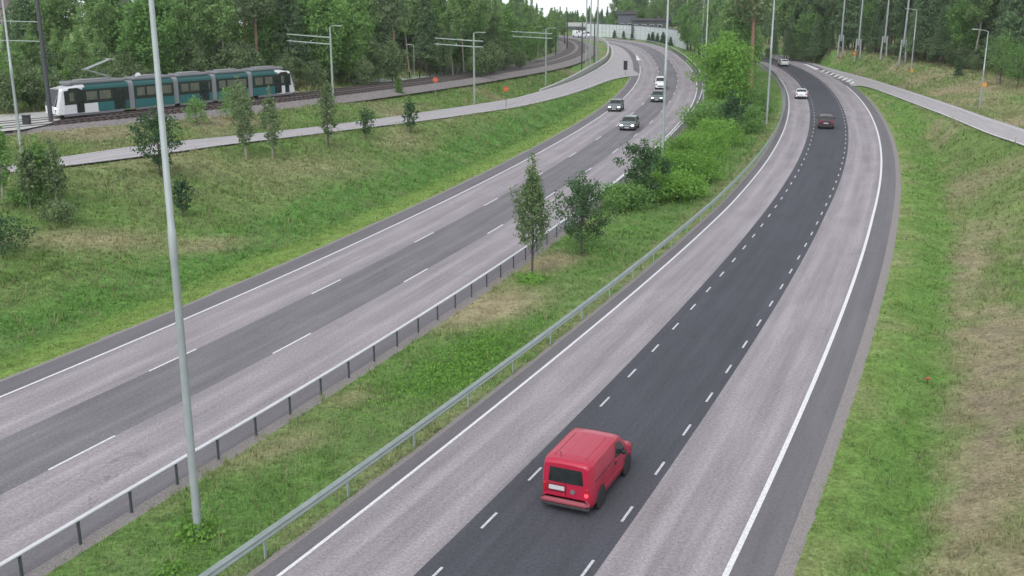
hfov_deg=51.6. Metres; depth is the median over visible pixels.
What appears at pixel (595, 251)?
leafy weeds
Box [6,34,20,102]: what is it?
spruce tree
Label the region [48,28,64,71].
birch tree
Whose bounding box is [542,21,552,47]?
broadleaf tree
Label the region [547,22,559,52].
broadleaf tree
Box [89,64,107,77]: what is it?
young tree
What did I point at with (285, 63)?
young tree
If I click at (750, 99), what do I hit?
shrub
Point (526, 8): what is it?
birch tree
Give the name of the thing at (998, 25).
spruce tree
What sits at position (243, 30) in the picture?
broadleaf tree
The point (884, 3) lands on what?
pine tree
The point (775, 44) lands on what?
spruce tree
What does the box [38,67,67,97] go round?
young tree
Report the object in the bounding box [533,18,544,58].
birch tree
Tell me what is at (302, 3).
broadleaf tree
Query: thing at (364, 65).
young tree
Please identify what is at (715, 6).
birch tree
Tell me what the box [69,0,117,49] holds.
birch tree
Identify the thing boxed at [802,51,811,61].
young tree
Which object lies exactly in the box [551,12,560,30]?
birch tree
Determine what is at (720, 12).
birch tree
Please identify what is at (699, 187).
shrub
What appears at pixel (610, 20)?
broadleaf tree
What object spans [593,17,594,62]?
catenary mast
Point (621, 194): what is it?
shrub
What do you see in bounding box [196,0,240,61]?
birch tree
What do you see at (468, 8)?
birch tree
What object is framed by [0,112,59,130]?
pavement
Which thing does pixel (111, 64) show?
young tree
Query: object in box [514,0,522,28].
spruce tree
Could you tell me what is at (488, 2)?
spruce tree
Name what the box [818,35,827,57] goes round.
young tree
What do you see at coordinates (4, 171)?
birch tree
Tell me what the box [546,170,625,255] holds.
young tree
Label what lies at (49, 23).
birch tree
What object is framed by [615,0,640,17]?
broadleaf tree
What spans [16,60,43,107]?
young tree
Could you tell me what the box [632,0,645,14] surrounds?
spruce tree
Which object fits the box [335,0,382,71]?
broadleaf tree
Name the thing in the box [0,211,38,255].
shrub
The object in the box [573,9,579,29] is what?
spruce tree
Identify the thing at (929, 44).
young tree
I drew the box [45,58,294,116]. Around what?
tram
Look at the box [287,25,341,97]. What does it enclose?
catenary mast
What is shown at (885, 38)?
power pole
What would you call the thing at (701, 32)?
broadleaf tree
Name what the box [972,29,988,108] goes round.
street lamp
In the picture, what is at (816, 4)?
pine tree
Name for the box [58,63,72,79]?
broadleaf tree
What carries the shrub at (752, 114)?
on the ground at (856, 512)
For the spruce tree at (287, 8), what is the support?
on the ground at (856, 512)
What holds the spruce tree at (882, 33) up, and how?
on the ground at (856, 512)
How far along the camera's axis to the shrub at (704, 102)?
120.68 m
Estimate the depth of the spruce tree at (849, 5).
222.73 m
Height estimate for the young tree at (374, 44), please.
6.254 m
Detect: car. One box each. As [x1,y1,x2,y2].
[608,99,623,111]
[620,115,639,130]
[650,90,662,101]
[778,59,788,65]
[794,88,807,98]
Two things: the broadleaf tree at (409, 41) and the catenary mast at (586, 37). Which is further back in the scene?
the catenary mast at (586, 37)
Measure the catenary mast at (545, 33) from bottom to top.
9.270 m
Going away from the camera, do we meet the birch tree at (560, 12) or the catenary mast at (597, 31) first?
the catenary mast at (597, 31)
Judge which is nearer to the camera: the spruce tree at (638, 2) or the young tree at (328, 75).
the young tree at (328, 75)
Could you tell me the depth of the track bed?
120.42 m
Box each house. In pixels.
[0,0,14,24]
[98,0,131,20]
[617,9,636,29]
[630,16,670,36]
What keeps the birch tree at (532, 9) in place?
on the ground at (856, 512)
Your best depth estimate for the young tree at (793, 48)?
238.00 m
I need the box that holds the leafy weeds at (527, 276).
[505,268,555,286]
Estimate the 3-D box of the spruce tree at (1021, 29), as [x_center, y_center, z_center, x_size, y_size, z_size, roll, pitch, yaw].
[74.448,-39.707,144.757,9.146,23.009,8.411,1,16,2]
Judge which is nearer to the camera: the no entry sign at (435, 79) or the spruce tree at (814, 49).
the no entry sign at (435, 79)
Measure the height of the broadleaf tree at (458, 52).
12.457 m
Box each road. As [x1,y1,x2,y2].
[0,35,701,575]
[254,52,895,575]
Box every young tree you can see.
[0,58,23,98]
[0,69,25,112]
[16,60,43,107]
[18,66,50,110]
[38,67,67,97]
[64,57,108,80]
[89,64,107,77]
[103,60,132,77]
[105,54,132,75]
[115,52,147,74]
[129,64,151,75]
[165,41,211,71]
[169,55,206,71]
[171,173,198,217]
[199,37,230,70]
[207,42,250,69]
[224,76,254,127]
[227,37,264,68]
[247,42,271,65]
[266,48,293,71]
[269,53,300,83]
[294,56,308,80]
[300,60,323,86]
[315,69,340,148]
[316,57,338,83]
[334,62,347,79]
[347,55,369,83]
[349,55,376,84]
[357,35,382,74]
[363,42,384,78]
[373,37,408,81]
[431,25,454,74]
[467,44,492,72]
[467,47,493,75]
[477,35,501,60]
[482,42,505,74]
[485,41,504,65]
[492,37,513,69]
[499,49,513,69]
[503,40,512,63]
[509,52,517,65]
[513,50,526,68]
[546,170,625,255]
[715,90,749,130]
[763,47,769,57]
[787,42,798,60]
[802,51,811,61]
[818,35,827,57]
[835,28,850,45]
[885,45,893,55]
[889,39,904,55]
[922,37,939,61]
[939,37,957,66]
[950,43,973,67]
[968,45,989,70]
[970,55,983,70]
[986,57,997,69]
[996,53,1014,73]
[1008,52,1023,77]
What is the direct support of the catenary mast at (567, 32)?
on the track bed
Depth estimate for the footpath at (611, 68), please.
116.01 m
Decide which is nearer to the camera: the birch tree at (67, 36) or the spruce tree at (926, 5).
the birch tree at (67, 36)
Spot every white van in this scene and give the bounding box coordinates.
[572,30,580,37]
[580,31,589,37]
[654,76,667,88]
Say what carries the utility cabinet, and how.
on the pavement
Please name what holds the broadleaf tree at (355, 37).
on the ground at (856, 512)
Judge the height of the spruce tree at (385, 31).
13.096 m
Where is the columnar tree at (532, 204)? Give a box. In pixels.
[508,152,553,273]
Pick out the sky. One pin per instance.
(572, 5)
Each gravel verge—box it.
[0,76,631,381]
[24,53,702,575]
[246,45,783,575]
[774,96,900,575]
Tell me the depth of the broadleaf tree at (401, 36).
160.45 m
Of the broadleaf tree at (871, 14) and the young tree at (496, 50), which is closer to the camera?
the young tree at (496, 50)
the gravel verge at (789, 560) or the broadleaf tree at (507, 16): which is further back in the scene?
the broadleaf tree at (507, 16)
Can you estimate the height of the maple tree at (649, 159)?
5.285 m
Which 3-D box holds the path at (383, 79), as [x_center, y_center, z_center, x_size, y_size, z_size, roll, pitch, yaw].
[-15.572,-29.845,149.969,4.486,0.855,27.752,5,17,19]
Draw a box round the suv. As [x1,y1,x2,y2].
[817,114,835,128]
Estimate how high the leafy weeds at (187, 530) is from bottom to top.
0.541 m
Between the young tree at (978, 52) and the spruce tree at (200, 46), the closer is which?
the spruce tree at (200, 46)
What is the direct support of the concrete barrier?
on the ground at (856, 512)
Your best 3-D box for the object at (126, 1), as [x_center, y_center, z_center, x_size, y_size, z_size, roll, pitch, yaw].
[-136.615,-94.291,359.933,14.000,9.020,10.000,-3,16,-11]
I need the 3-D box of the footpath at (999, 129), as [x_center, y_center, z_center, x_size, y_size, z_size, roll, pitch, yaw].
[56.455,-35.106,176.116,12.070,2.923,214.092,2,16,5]
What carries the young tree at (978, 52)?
on the ground at (856, 512)
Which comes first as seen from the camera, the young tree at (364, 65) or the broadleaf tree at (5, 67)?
the broadleaf tree at (5, 67)
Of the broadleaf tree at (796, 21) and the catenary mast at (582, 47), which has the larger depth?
the broadleaf tree at (796, 21)
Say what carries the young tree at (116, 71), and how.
on the ground at (856, 512)
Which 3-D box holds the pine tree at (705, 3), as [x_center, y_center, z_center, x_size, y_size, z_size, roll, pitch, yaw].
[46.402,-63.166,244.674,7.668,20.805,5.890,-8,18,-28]
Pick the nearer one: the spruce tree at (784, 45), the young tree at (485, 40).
the young tree at (485, 40)
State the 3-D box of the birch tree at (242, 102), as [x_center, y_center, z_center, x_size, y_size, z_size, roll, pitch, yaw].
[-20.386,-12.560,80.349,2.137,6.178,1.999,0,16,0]
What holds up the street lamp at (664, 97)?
on the ground at (856, 512)
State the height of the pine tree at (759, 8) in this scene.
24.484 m
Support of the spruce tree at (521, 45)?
on the ground at (856, 512)
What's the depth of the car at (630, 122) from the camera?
119.41 m
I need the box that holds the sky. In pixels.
[32,0,650,24]
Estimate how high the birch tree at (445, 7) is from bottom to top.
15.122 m
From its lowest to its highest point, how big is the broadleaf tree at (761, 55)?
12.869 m
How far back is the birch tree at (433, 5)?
161.32 m
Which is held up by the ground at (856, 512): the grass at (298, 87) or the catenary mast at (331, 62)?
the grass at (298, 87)
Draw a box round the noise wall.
[583,23,686,49]
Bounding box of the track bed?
[0,37,595,134]
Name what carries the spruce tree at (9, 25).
on the ground at (856, 512)
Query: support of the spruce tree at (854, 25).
on the ground at (856, 512)
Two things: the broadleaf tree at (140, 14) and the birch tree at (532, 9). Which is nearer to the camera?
the broadleaf tree at (140, 14)
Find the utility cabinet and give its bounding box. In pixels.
[21,115,30,124]
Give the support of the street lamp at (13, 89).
on the ground at (856, 512)
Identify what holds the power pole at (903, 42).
on the ground at (856, 512)
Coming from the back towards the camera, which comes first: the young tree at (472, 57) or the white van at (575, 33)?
the white van at (575, 33)
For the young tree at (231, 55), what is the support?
on the ground at (856, 512)
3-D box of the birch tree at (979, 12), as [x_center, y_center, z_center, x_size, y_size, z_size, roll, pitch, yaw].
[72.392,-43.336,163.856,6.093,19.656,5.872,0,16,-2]
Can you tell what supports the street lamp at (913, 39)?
on the ground at (856, 512)
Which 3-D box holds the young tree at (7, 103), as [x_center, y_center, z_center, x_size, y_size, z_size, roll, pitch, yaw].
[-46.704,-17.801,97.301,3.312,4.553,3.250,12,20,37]
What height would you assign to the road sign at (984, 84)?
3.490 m
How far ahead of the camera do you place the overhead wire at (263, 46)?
103.71 m
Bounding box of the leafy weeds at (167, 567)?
[150,554,190,575]
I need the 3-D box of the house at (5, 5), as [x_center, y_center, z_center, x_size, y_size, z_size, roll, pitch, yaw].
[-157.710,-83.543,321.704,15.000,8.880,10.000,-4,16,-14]
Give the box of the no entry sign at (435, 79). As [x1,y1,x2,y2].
[433,77,437,96]
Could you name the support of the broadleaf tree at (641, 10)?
on the ground at (856, 512)
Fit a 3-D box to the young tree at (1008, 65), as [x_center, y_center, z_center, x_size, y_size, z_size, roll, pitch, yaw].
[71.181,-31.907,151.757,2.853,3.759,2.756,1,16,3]
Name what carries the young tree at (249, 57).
on the ground at (856, 512)
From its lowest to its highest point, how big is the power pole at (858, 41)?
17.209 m
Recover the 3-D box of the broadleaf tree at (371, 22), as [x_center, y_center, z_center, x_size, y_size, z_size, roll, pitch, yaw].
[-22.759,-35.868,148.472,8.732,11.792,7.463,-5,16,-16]
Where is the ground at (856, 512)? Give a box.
[0,20,1023,575]
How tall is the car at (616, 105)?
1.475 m
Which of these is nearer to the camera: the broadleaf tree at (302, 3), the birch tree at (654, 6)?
the broadleaf tree at (302, 3)
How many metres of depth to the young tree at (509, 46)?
179.12 m
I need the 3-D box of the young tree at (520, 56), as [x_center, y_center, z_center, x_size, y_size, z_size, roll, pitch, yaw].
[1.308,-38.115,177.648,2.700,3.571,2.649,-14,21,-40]
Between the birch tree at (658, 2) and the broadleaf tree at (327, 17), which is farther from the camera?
the birch tree at (658, 2)
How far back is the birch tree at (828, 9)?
236.01 m
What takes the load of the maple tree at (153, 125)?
on the ground at (856, 512)
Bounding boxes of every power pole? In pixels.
[836,0,845,56]
[853,0,863,61]
[879,0,889,59]
[898,0,909,64]
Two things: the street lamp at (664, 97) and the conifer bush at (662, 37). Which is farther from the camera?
the conifer bush at (662, 37)
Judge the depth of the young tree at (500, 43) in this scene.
168.89 m
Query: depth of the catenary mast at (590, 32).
214.30 m
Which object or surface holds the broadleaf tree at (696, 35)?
on the ground at (856, 512)
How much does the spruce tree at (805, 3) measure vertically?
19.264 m
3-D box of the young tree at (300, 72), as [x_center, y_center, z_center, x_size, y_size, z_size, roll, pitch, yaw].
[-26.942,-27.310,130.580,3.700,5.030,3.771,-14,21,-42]
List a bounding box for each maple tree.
[127,105,185,176]
[612,138,674,205]
[684,31,765,103]
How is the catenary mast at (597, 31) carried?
on the ground at (856, 512)
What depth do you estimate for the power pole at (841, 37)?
218.53 m
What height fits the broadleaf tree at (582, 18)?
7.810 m
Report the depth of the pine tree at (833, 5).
229.19 m
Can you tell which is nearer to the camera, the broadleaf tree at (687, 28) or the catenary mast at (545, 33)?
the catenary mast at (545, 33)
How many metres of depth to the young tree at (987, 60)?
163.09 m
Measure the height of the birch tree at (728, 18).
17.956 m
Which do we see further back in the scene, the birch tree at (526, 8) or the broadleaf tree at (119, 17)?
the birch tree at (526, 8)
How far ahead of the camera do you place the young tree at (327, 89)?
88.29 m
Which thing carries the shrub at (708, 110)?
on the ground at (856, 512)
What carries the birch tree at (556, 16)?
on the ground at (856, 512)
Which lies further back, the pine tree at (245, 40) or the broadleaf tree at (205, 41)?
the broadleaf tree at (205, 41)
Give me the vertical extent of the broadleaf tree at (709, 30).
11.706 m
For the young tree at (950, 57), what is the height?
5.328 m
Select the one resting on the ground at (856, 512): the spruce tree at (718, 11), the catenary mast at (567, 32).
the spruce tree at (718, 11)
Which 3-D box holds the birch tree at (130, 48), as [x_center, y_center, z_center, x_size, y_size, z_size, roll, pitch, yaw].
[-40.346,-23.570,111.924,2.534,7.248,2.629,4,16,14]
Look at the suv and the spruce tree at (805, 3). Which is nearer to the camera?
the suv
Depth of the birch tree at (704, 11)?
222.34 m
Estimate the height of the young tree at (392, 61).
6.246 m
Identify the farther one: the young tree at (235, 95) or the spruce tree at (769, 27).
the spruce tree at (769, 27)
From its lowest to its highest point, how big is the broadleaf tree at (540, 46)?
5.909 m
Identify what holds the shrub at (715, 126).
on the ground at (856, 512)
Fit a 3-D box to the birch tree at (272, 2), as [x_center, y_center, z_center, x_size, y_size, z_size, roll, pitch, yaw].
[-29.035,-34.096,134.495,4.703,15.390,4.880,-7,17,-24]
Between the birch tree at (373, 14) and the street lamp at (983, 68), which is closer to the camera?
the street lamp at (983, 68)
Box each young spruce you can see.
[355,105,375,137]
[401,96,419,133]
[953,56,963,76]
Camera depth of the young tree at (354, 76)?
134.59 m
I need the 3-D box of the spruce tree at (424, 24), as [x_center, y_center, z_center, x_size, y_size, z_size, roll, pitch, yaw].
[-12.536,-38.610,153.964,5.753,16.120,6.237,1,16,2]
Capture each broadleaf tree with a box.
[0,60,27,103]
[29,0,71,57]
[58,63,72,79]
[72,0,132,58]
[110,0,198,74]
[114,1,177,70]
[199,18,243,53]
[199,22,212,55]
[236,0,296,65]
[237,1,253,46]
[297,0,321,67]
[298,0,354,84]
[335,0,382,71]
[335,2,374,84]
[359,3,380,38]
[374,0,406,52]
[396,16,417,65]
[414,0,443,68]
[414,8,456,74]
[431,11,453,71]
[449,6,488,72]
[497,4,524,67]
[522,26,541,61]
[535,40,544,53]
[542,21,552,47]
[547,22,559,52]
[579,13,585,29]
[606,15,614,24]
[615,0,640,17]
[636,4,646,17]
[671,0,689,49]
[675,1,691,50]
[682,19,694,51]
[685,6,702,56]
[691,17,701,52]
[693,14,709,53]
[693,20,707,60]
[703,16,718,51]
[709,9,721,50]
[710,18,758,79]
[710,21,757,70]
[715,12,769,73]
[774,1,820,56]
[790,5,829,52]
[859,0,893,51]
[941,0,994,66]
[980,28,1022,84]
[995,39,1023,89]
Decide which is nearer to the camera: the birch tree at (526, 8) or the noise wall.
the birch tree at (526, 8)
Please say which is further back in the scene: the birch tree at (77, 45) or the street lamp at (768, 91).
the street lamp at (768, 91)
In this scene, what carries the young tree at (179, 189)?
on the ground at (856, 512)
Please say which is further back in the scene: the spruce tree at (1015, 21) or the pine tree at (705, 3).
the pine tree at (705, 3)
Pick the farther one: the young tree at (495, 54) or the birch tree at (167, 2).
the young tree at (495, 54)
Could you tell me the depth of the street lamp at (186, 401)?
28.65 m
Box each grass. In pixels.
[0,41,552,116]
[797,48,1023,575]
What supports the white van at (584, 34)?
on the road at (86, 429)
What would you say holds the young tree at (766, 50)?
on the ground at (856, 512)
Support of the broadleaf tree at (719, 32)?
on the ground at (856, 512)
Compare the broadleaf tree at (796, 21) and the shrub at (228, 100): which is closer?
the shrub at (228, 100)
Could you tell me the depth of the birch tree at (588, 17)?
380.20 m
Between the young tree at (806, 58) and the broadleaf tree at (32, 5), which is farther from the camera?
the young tree at (806, 58)
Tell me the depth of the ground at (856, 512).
52.49 m
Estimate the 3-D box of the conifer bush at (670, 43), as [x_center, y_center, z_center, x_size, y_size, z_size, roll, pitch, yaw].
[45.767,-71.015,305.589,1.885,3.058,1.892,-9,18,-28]
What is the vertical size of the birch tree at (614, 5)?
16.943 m
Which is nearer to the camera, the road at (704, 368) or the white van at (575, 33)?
the road at (704, 368)
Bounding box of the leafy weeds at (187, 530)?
[164,509,228,548]
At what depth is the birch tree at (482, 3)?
164.73 m
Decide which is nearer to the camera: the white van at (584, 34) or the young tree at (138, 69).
the young tree at (138, 69)
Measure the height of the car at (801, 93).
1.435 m
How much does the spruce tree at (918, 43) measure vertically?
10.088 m
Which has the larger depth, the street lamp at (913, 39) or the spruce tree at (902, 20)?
the spruce tree at (902, 20)
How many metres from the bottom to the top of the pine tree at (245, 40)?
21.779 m
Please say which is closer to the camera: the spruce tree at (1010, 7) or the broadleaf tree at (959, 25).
the spruce tree at (1010, 7)
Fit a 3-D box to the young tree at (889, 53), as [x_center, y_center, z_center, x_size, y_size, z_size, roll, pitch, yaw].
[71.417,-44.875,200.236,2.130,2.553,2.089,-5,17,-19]
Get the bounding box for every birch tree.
[0,126,14,198]
[3,41,26,101]
[8,138,40,209]
[15,42,29,65]
[18,23,40,67]
[24,134,54,203]
[26,0,74,43]
[37,136,68,202]
[48,0,81,75]
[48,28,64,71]
[57,29,71,68]
[65,24,93,65]
[65,25,91,70]
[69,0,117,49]
[85,29,109,70]
[116,30,141,61]
[139,0,178,49]
[168,0,218,47]
[181,1,206,30]
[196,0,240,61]
[207,0,248,43]
[229,83,257,158]
[256,85,282,157]
[269,0,299,26]
[360,0,384,30]
[394,0,419,71]
[413,0,440,68]
[432,0,444,66]
[436,0,464,74]
[441,0,455,67]
[442,0,481,71]
[466,0,491,45]
[484,0,508,40]
[504,0,518,19]
[520,0,533,22]
[521,12,536,60]
[529,0,539,21]
[531,13,537,30]
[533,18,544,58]
[536,7,549,56]
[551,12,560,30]
[555,9,562,32]
[558,6,562,19]
[559,13,566,45]
[587,9,593,22]
[608,0,623,23]
[646,0,660,17]
[654,0,665,17]
[659,0,673,17]
[684,0,697,52]
[699,0,716,30]
[710,0,718,24]
[711,0,727,39]
[717,0,751,43]
[724,7,756,45]
[774,0,801,58]
[818,0,839,21]
[961,0,996,69]
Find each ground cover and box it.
[324,326,551,436]
[395,311,565,388]
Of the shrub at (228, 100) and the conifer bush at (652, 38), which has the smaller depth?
the shrub at (228, 100)
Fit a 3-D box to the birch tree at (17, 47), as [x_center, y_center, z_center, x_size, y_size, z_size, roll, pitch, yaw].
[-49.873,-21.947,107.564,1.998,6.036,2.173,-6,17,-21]
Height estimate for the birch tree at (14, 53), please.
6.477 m
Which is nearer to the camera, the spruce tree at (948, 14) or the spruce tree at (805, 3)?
the spruce tree at (948, 14)
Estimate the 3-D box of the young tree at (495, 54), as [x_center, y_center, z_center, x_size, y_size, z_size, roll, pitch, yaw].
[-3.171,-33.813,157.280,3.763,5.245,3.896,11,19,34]
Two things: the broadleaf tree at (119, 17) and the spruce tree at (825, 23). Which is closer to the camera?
the broadleaf tree at (119, 17)
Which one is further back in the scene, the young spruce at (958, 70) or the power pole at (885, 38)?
the power pole at (885, 38)
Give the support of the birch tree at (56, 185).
on the ground at (856, 512)
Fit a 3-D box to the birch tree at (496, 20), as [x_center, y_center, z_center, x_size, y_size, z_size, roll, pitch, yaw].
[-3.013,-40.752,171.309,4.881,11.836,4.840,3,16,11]
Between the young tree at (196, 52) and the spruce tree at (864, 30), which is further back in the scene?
the spruce tree at (864, 30)
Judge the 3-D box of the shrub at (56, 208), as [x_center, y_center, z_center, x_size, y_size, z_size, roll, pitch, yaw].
[-27.007,-4.378,62.797,2.807,1.792,2.634,8,17,26]
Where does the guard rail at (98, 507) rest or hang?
on the gravel verge at (50, 565)
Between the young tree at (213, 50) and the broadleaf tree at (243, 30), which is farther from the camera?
the broadleaf tree at (243, 30)
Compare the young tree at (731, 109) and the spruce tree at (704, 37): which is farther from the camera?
the spruce tree at (704, 37)
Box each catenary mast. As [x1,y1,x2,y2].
[0,0,52,120]
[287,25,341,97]
[435,32,485,104]
[511,28,551,86]
[555,23,556,54]
[567,15,567,48]
[581,23,582,69]
[585,0,587,67]
[589,0,591,65]
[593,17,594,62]
[596,0,598,61]
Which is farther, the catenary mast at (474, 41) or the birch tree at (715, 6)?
the birch tree at (715, 6)
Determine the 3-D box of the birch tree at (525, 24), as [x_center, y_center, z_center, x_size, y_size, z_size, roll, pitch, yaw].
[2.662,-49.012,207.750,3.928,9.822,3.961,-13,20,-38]
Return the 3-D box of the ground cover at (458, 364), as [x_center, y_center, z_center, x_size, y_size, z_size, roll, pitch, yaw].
[-2.042,3.325,43.829,7.098,0.464,15.408,8,18,27]
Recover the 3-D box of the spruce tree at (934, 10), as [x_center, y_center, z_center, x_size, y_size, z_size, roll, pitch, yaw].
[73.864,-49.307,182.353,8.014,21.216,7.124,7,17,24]
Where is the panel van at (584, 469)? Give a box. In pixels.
[540,428,631,511]
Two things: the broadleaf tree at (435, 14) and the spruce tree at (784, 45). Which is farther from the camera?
the spruce tree at (784, 45)
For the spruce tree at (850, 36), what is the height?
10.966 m
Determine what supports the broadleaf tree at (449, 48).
on the ground at (856, 512)
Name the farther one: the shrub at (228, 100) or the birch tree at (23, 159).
the shrub at (228, 100)
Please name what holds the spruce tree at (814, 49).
on the ground at (856, 512)
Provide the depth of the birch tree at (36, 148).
64.19 m
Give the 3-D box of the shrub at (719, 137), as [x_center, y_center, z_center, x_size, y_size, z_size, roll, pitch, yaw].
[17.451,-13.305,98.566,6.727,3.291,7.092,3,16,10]
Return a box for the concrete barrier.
[539,35,608,90]
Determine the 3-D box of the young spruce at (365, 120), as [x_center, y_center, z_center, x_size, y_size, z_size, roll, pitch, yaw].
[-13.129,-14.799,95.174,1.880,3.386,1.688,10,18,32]
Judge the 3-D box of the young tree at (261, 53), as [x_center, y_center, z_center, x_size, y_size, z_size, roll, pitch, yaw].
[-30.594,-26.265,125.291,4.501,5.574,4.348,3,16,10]
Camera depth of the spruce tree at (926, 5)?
185.59 m
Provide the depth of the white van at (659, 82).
169.85 m
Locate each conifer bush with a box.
[649,32,655,42]
[654,33,659,42]
[660,32,664,43]
[668,37,673,45]
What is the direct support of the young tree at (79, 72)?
on the ground at (856, 512)
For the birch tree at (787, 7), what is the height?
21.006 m
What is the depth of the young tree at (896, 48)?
193.03 m
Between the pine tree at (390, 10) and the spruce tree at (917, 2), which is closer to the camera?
the pine tree at (390, 10)
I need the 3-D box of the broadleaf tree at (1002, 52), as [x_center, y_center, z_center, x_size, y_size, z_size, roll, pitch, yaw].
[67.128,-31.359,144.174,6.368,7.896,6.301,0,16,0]
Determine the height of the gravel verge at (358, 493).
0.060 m
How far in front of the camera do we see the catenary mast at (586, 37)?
204.51 m
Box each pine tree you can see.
[231,0,278,59]
[244,19,246,43]
[369,0,413,79]
[695,0,707,16]
[696,0,706,15]
[721,0,781,88]
[799,0,825,58]
[823,0,839,27]
[875,0,894,50]
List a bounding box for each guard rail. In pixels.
[0,37,702,575]
[198,62,785,575]
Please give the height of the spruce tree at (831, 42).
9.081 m
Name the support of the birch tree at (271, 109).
on the ground at (856, 512)
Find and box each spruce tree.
[0,0,39,54]
[0,10,20,56]
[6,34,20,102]
[37,32,56,93]
[174,12,210,55]
[266,0,319,65]
[372,1,405,54]
[408,0,444,75]
[475,0,493,48]
[513,17,526,55]
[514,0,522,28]
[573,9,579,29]
[598,8,605,28]
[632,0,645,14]
[670,0,683,28]
[685,0,701,53]
[698,0,713,44]
[708,0,724,44]
[759,24,769,43]
[764,0,779,35]
[767,26,779,59]
[779,24,790,58]
[780,10,796,60]
[792,0,819,60]
[797,26,807,56]
[805,14,822,62]
[817,7,829,37]
[823,13,837,51]
[828,0,860,49]
[845,0,858,49]
[846,0,874,49]
[853,0,870,50]
[865,0,882,52]
[874,8,890,53]
[878,0,912,37]
[893,11,907,43]
[899,0,926,54]
[900,0,914,36]
[902,4,926,62]
[906,0,938,59]
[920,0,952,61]
[925,4,948,63]
[935,0,974,38]
[939,0,954,63]
[971,0,1001,51]
[984,0,1021,73]
[987,0,1009,70]
[989,0,1023,74]
[990,0,1015,61]
[1015,15,1023,43]
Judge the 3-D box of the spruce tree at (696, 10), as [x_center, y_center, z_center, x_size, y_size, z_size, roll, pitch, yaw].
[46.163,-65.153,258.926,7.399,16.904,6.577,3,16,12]
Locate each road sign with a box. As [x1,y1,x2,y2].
[623,61,627,70]
[981,82,986,108]
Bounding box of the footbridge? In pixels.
[561,22,600,35]
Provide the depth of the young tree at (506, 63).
171.10 m
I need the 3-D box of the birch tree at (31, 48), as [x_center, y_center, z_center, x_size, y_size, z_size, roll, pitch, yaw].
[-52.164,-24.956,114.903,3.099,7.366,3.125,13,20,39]
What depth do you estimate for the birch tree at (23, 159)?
63.48 m
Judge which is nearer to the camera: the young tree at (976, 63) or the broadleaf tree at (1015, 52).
the broadleaf tree at (1015, 52)
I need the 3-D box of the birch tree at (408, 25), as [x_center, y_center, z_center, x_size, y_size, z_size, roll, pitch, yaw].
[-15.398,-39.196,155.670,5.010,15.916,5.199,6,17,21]
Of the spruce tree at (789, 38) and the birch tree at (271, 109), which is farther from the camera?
the spruce tree at (789, 38)
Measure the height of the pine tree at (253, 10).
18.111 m
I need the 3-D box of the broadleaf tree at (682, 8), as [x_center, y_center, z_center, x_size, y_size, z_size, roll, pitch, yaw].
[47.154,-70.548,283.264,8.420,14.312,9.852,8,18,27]
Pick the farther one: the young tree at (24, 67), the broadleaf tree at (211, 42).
the broadleaf tree at (211, 42)
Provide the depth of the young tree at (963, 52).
167.52 m
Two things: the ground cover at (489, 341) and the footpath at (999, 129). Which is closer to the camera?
the ground cover at (489, 341)
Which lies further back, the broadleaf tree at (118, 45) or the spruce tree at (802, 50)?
the spruce tree at (802, 50)
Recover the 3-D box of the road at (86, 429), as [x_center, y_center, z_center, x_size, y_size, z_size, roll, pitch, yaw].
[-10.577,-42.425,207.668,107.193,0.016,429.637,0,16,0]
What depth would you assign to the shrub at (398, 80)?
123.95 m
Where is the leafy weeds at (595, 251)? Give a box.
[553,237,637,257]
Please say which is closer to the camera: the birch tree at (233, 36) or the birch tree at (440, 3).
the birch tree at (233, 36)
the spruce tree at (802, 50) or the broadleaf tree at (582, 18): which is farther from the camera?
the broadleaf tree at (582, 18)
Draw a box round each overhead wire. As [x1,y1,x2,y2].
[7,27,567,56]
[15,20,581,58]
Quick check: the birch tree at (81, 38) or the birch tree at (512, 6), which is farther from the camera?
the birch tree at (512, 6)
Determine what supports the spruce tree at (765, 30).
on the ground at (856, 512)
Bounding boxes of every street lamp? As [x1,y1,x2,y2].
[2,0,21,150]
[148,0,206,537]
[661,0,668,153]
[703,0,708,100]
[765,0,774,123]
[906,8,916,68]
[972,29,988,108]
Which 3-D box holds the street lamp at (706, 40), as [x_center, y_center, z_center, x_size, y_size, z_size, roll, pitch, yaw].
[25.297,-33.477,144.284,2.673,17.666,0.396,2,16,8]
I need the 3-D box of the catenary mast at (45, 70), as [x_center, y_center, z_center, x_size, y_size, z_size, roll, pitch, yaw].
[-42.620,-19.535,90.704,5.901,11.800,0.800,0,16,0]
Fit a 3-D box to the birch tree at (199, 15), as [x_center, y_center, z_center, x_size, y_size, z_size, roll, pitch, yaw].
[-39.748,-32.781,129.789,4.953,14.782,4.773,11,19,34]
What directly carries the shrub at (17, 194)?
on the ground at (856, 512)
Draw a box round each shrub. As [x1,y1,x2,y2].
[0,185,47,207]
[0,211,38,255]
[33,199,82,224]
[181,94,210,124]
[216,83,253,119]
[394,76,403,93]
[594,179,658,213]
[632,164,710,205]
[637,143,715,179]
[646,129,733,161]
[658,149,731,183]
[658,174,709,199]
[665,128,736,160]
[676,99,744,131]
[679,116,751,144]
[692,96,741,108]
[720,100,770,133]
[725,88,781,119]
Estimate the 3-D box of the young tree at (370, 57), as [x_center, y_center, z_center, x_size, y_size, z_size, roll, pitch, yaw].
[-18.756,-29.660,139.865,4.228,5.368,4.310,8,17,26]

